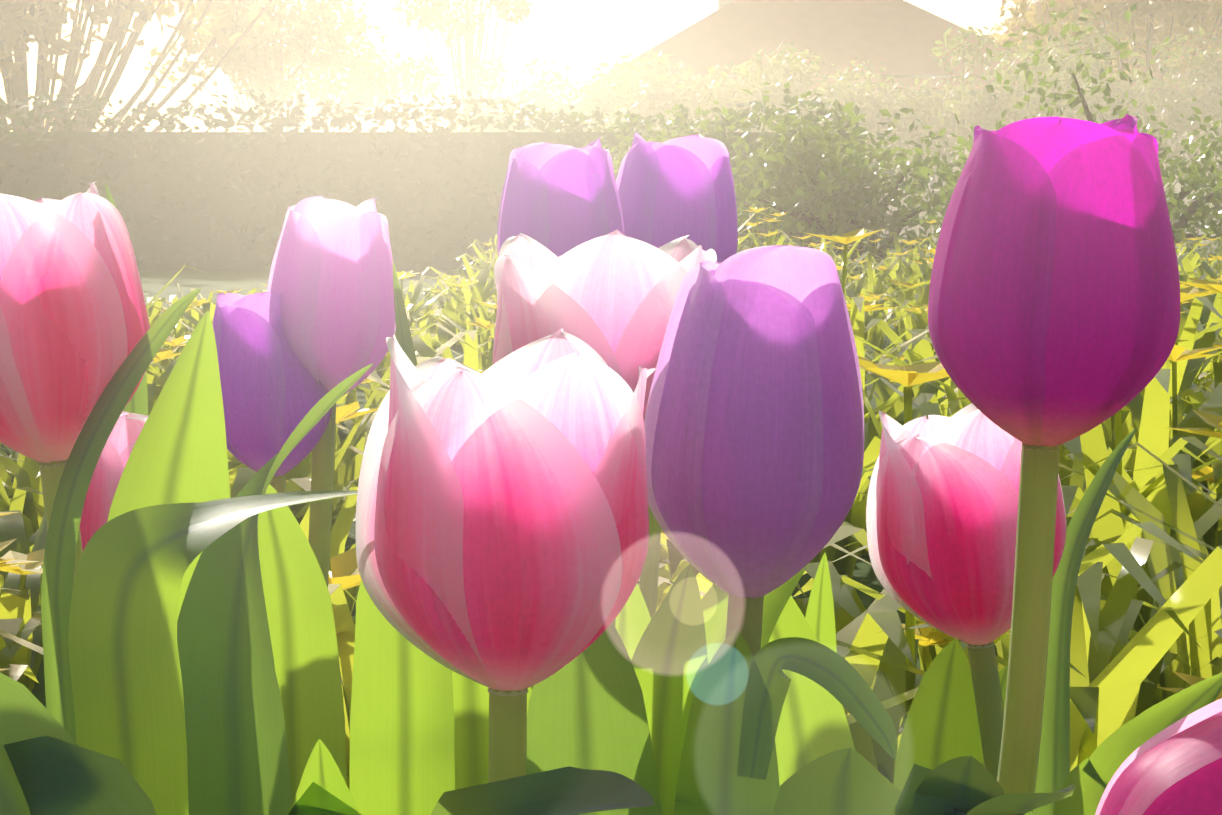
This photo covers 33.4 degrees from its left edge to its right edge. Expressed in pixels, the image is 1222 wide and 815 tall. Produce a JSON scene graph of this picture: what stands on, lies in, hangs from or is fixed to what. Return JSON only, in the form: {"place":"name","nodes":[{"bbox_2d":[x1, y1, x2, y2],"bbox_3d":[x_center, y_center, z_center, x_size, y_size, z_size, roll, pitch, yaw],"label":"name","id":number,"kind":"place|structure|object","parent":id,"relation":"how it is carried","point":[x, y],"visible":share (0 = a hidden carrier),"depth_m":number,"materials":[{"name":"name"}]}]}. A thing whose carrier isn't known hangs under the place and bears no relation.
{"place":"outdoors","nodes":[
{"label":"outdoors","id":0,"kind":"place"},
{"bbox_2d":[0,0,1029,131],"label":"sky","id":1,"kind":"structure","parent":0,"point":[562,46],"materials":[{"name":"white"}]},
{"bbox_2d":[0,0,1221,681],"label":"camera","id":2,"kind":"object","parent":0,"point":[596,88],"visible":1,"depth_m":0.25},
{"bbox_2d":[0,240,1221,707],"bbox_3d":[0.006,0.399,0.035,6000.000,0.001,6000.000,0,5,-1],"label":"ground","id":3,"kind":"structure","parent":0,"point":[864,572],"depth_m":12.96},
{"bbox_2d":[0,182,149,578],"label":"pink tulip","id":4,"kind":"object","parent":3,"relation":"on","point":[74,325],"depth_m":0.40,"materials":[{"name":"pink plant"}]},
{"bbox_2d":[0,672,155,814],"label":"leaf","id":5,"kind":"object","parent":3,"relation":"on","point":[49,765],"visible":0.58,"depth_m":0.27,"materials":[{"name":"green plant"}]},
{"bbox_2d":[80,411,147,550],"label":"pink tulip","id":6,"kind":"object","parent":3,"relation":"on","point":[115,455],"depth_m":0.54,"materials":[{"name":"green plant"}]},
{"bbox_2d":[41,288,200,741],"bbox_3d":[-0.099,0.170,0.420,0.009,0.389,0.036,4,7,42],"label":"leaf blade","id":7,"kind":"object","parent":3,"relation":"on","point":[57,583],"depth_m":0.40,"materials":[{"name":"green plant"}]},
{"bbox_2d":[105,182,147,415],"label":"leaf","id":8,"kind":"object","parent":3,"relation":"on","point":[138,403],"depth_m":0.62,"materials":[{"name":"green plant"}]},
{"bbox_2d":[107,311,229,620],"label":"leaf","id":9,"kind":"object","parent":3,"relation":"on","point":[178,454],"depth_m":0.43,"materials":[{"name":"plant"}]},
{"bbox_2d":[0,0,347,131],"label":"big tree","id":10,"kind":"object","parent":3,"relation":"on","point":[78,33],"depth_m":35.45,"materials":[{"name":"plant"}]},
{"bbox_2d":[68,490,356,814],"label":"leaf","id":11,"kind":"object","parent":3,"relation":"on","point":[124,661],"depth_m":0.31,"materials":[{"name":"green plant"}]},
{"bbox_2d":[213,292,332,492],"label":"purple tulip","id":12,"kind":"object","parent":3,"relation":"on","point":[274,392],"depth_m":0.58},
{"bbox_2d":[177,363,373,814],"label":"leaf","id":13,"kind":"object","parent":3,"relation":"on","point":[237,756],"depth_m":0.40,"materials":[{"name":"green plant"}]},
{"bbox_2d":[144,0,410,131],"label":"tree","id":14,"kind":"object","parent":3,"relation":"on","point":[298,5],"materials":[{"name":"plant"}]},
{"bbox_2d":[258,484,346,802],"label":"leaf","id":15,"kind":"object","parent":3,"relation":"on","point":[300,615],"depth_m":0.45,"materials":[{"name":"green plant"}]},
{"bbox_2d":[287,739,361,814],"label":"leaf","id":16,"kind":"object","parent":3,"relation":"on","point":[323,789],"depth_m":0.36,"materials":[{"name":"green plant"}]},
{"bbox_2d":[267,196,395,586],"bbox_3d":[-0.082,0.142,0.613,0.052,0.412,0.047,0,5,-1],"label":"lilac tulip","id":17,"kind":"object","parent":3,"relation":"on","point":[330,280],"depth_m":0.58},
{"bbox_2d":[349,579,454,814],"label":"leaf","id":18,"kind":"object","parent":3,"relation":"on","point":[401,762],"depth_m":0.37,"materials":[{"name":"green plant"}]},
{"bbox_2d":[392,259,416,365],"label":"leaf","id":19,"kind":"object","parent":3,"relation":"on","point":[404,338],"depth_m":0.55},
{"bbox_2d":[0,87,868,270],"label":"wall","id":20,"kind":"structure","parent":3,"relation":"on","point":[376,155],"depth_m":19.93,"materials":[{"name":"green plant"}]},
{"bbox_2d":[387,0,532,130],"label":"slim tree","id":21,"kind":"object","parent":3,"relation":"on","point":[409,18],"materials":[{"name":"plant"}]},
{"bbox_2d":[452,671,531,789],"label":"leaf","id":22,"kind":"object","parent":3,"relation":"on","point":[471,724],"depth_m":0.40,"materials":[{"name":"green plant"}]},
{"bbox_2d":[356,328,655,782],"bbox_3d":[-0.016,0.179,0.343,0.066,0.384,0.066,0,5,-1],"label":"pink tulip","id":23,"kind":"object","parent":3,"relation":"on","point":[502,525],"depth_m":0.31,"materials":[{"name":"pink plant"}]},
{"bbox_2d":[442,59,625,131],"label":"bush","id":24,"kind":"object","parent":3,"relation":"on","point":[558,104],"depth_m":46.95,"materials":[{"name":"plant"}]},
{"bbox_2d":[431,766,653,814],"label":"leaf","id":25,"kind":"object","parent":3,"relation":"on","point":[568,790],"visible":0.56,"depth_m":0.29,"materials":[{"name":"green plant"}]},
{"bbox_2d":[497,137,624,256],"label":"purple tulip","id":26,"kind":"object","parent":3,"relation":"on","point":[557,200],"depth_m":0.68,"materials":[{"name":"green plant"}]},
{"bbox_2d":[526,623,661,814],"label":"leaf","id":27,"kind":"object","parent":3,"relation":"on","point":[586,709],"depth_m":0.37,"materials":[{"name":"green plant"}]},
{"bbox_2d":[493,230,716,625],"bbox_3d":[-0.001,0.162,0.445,0.069,0.400,0.068,0,5,-1],"label":"pink tulip","id":28,"kind":"object","parent":3,"relation":"on","point":[609,299],"depth_m":0.41,"materials":[{"name":"pink plant"}]},
{"bbox_2d":[0,228,1221,811],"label":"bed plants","id":29,"kind":"object","parent":3,"relation":"on","point":[1146,620],"depth_m":1.63,"materials":[{"name":"green plant"}]},
{"bbox_2d":[615,583,650,659],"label":"leaf","id":30,"kind":"object","parent":3,"relation":"on","point":[633,618],"depth_m":0.45,"materials":[{"name":"green plant"}]},
{"bbox_2d":[582,98,742,180],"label":"shrub","id":31,"kind":"object","parent":3,"relation":"on","point":[645,132],"depth_m":17.35,"materials":[{"name":"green plant"}]},
{"bbox_2d":[631,563,707,814],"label":"leaf","id":32,"kind":"object","parent":3,"relation":"on","point":[669,660],"depth_m":0.39,"materials":[{"name":"green plant"}]},
{"bbox_2d":[563,50,777,131],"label":"bush","id":33,"kind":"object","parent":3,"relation":"on","point":[617,91],"depth_m":42.69,"materials":[{"name":"plant"}]},
{"bbox_2d":[616,132,737,618],"bbox_3d":[0.022,0.119,0.737,0.067,0.435,0.064,0,5,-1],"label":"purple tulip","id":34,"kind":"object","parent":3,"relation":"on","point":[672,190],"depth_m":0.70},
{"bbox_2d":[673,629,779,814],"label":"leaf","id":35,"kind":"object","parent":3,"relation":"on","point":[710,781],"depth_m":0.35,"materials":[{"name":"green plant"}]},
{"bbox_2d":[644,245,863,656],"bbox_3d":[0.026,0.169,0.375,0.056,0.399,0.053,0,5,-1],"label":"tulip","id":36,"kind":"object","parent":3,"relation":"on","point":[754,425],"depth_m":0.35,"materials":[{"name":"purple plant"}]},
{"bbox_2d":[701,468,865,664],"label":"leaf","id":37,"kind":"object","parent":3,"relation":"on","point":[714,601],"depth_m":0.40,"materials":[{"name":"green plant"}]},
{"bbox_2d":[689,41,931,174],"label":"bush","id":38,"kind":"object","parent":3,"relation":"on","point":[780,57],"depth_m":44.89,"materials":[{"name":"green plant"}]},
{"bbox_2d":[768,596,855,784],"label":"leaf","id":39,"kind":"object","parent":3,"relation":"on","point":[813,724],"depth_m":0.44,"materials":[{"name":"plant"}]},
{"bbox_2d":[419,207,1221,344],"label":"bed plants","id":40,"kind":"object","parent":3,"relation":"on","point":[902,273],"depth_m":8.52,"materials":[{"name":"plant"}]},
{"bbox_2d":[805,553,836,652],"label":"leaf","id":41,"kind":"object","parent":3,"relation":"on","point":[820,617],"depth_m":0.62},
{"bbox_2d":[607,74,1063,242],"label":"house walls","id":42,"kind":"structure","parent":3,"relation":"on","point":[903,199],"depth_m":59.72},
{"bbox_2d":[582,0,1057,100],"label":"house roof","id":43,"kind":"structure","parent":42,"relation":"on","point":[823,11],"depth_m":61.48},
{"bbox_2d":[717,0,733,9],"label":"house chimney","id":44,"kind":"object","parent":43,"relation":"on","point":[723,3],"depth_m":63.95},
{"bbox_2d":[773,747,901,814],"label":"leaf","id":45,"kind":"object","parent":3,"relation":"on","point":[848,781],"depth_m":0.34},
{"bbox_2d":[719,75,973,282],"bbox_3d":[1.774,-1.631,15.066,2.577,1.677,2.379,0,5,-1],"label":"shrub","id":46,"kind":"object","parent":3,"relation":"on","point":[832,191],"depth_m":14.66,"materials":[{"name":"green plant"}]},
{"bbox_2d":[893,639,979,790],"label":"leaf","id":47,"kind":"object","parent":3,"relation":"on","point":[940,725],"depth_m":0.50,"materials":[{"name":"green plant"}]},
{"bbox_2d":[895,755,1003,814],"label":"leaf","id":48,"kind":"object","parent":3,"relation":"on","point":[963,785],"depth_m":0.30,"materials":[{"name":"green plant"}]},
{"bbox_2d":[831,26,1091,206],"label":"bush","id":49,"kind":"object","parent":3,"relation":"on","point":[969,91],"depth_m":43.90,"materials":[{"name":"green plant"}]},
{"bbox_2d":[866,403,1065,779],"bbox_3d":[0.087,0.176,0.505,0.073,0.363,0.066,0,5,-1],"label":"pink tulip","id":50,"kind":"object","parent":3,"relation":"on","point":[942,509],"depth_m":0.47,"materials":[{"name":"pink plant"}]},
{"bbox_2d":[978,666,1007,766],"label":"tulip leaf","id":51,"kind":"object","parent":3,"relation":"on","point":[1002,672],"depth_m":0.52,"materials":[{"name":"green plant"}]},
{"bbox_2d":[966,784,1075,814],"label":"dark leaf","id":52,"kind":"object","parent":3,"relation":"on","point":[1016,804],"depth_m":0.29,"materials":[{"name":"green plant"}]},
{"bbox_2d":[882,0,1221,274],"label":"shrub","id":53,"kind":"object","parent":3,"relation":"on","point":[1194,171],"depth_m":15.35,"materials":[{"name":"green plant"}]},
{"bbox_2d":[928,114,1179,810],"bbox_3d":[0.063,0.159,0.362,0.079,0.422,0.050,0,5,-1],"label":"magenta tulip","id":54,"kind":"object","parent":3,"relation":"on","point":[1054,306],"depth_m":0.33,"materials":[{"name":"purple plant"}]},
{"bbox_2d":[1033,426,1137,814],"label":"leaf","id":55,"kind":"object","parent":3,"relation":"on","point":[1053,771],"depth_m":0.52,"materials":[{"name":"green plant"}]},
{"bbox_2d":[986,0,1221,169],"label":"tree","id":56,"kind":"object","parent":3,"relation":"on","point":[1137,23],"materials":[{"name":"plant"}]},
{"bbox_2d":[989,0,1221,93],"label":"tree","id":57,"kind":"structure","parent":3,"relation":"on","point":[1045,22],"depth_m":94.48,"materials":[{"name":"plant"}]},
{"bbox_2d":[1017,10,1221,183],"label":"bush","id":58,"kind":"object","parent":3,"relation":"on","point":[1100,65],"depth_m":46.47,"materials":[{"name":"green plant"}]},
{"bbox_2d":[1053,673,1221,814],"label":"leaf","id":59,"kind":"object","parent":3,"relation":"on","point":[1091,776],"depth_m":0.34,"materials":[{"name":"green plant"}]},
{"bbox_2d":[1095,698,1221,814],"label":"tulip","id":60,"kind":"object","parent":3,"relation":"on","point":[1175,768],"depth_m":0.29,"materials":[{"name":"pink plant"}]},
{"bbox_2d":[1100,98,1221,235],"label":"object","id":61,"kind":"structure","parent":3,"relation":"on","point":[1176,184],"depth_m":92.14,"materials":[{"name":"green plant"}]},
{"bbox_2d":[1145,25,1221,180],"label":"bush","id":62,"kind":"object","parent":3,"relation":"on","point":[1202,80],"depth_m":45.97,"materials":[{"name":"plant"}]},
{"bbox_2d":[1187,120,1221,255],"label":"shrub","id":63,"kind":"object","parent":3,"relation":"on","point":[1213,170],"depth_m":16.02,"materials":[{"name":"green plant"}]},
{"bbox_2d":[737,637,897,779],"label":"leaf","id":64,"kind":"object","parent":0,"point":[840,679],"depth_m":0.35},
{"bbox_2d":[646,89,1036,211],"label":"house glass","id":65,"kind":"object","parent":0,"point":[939,91],"depth_m":59.94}
]}

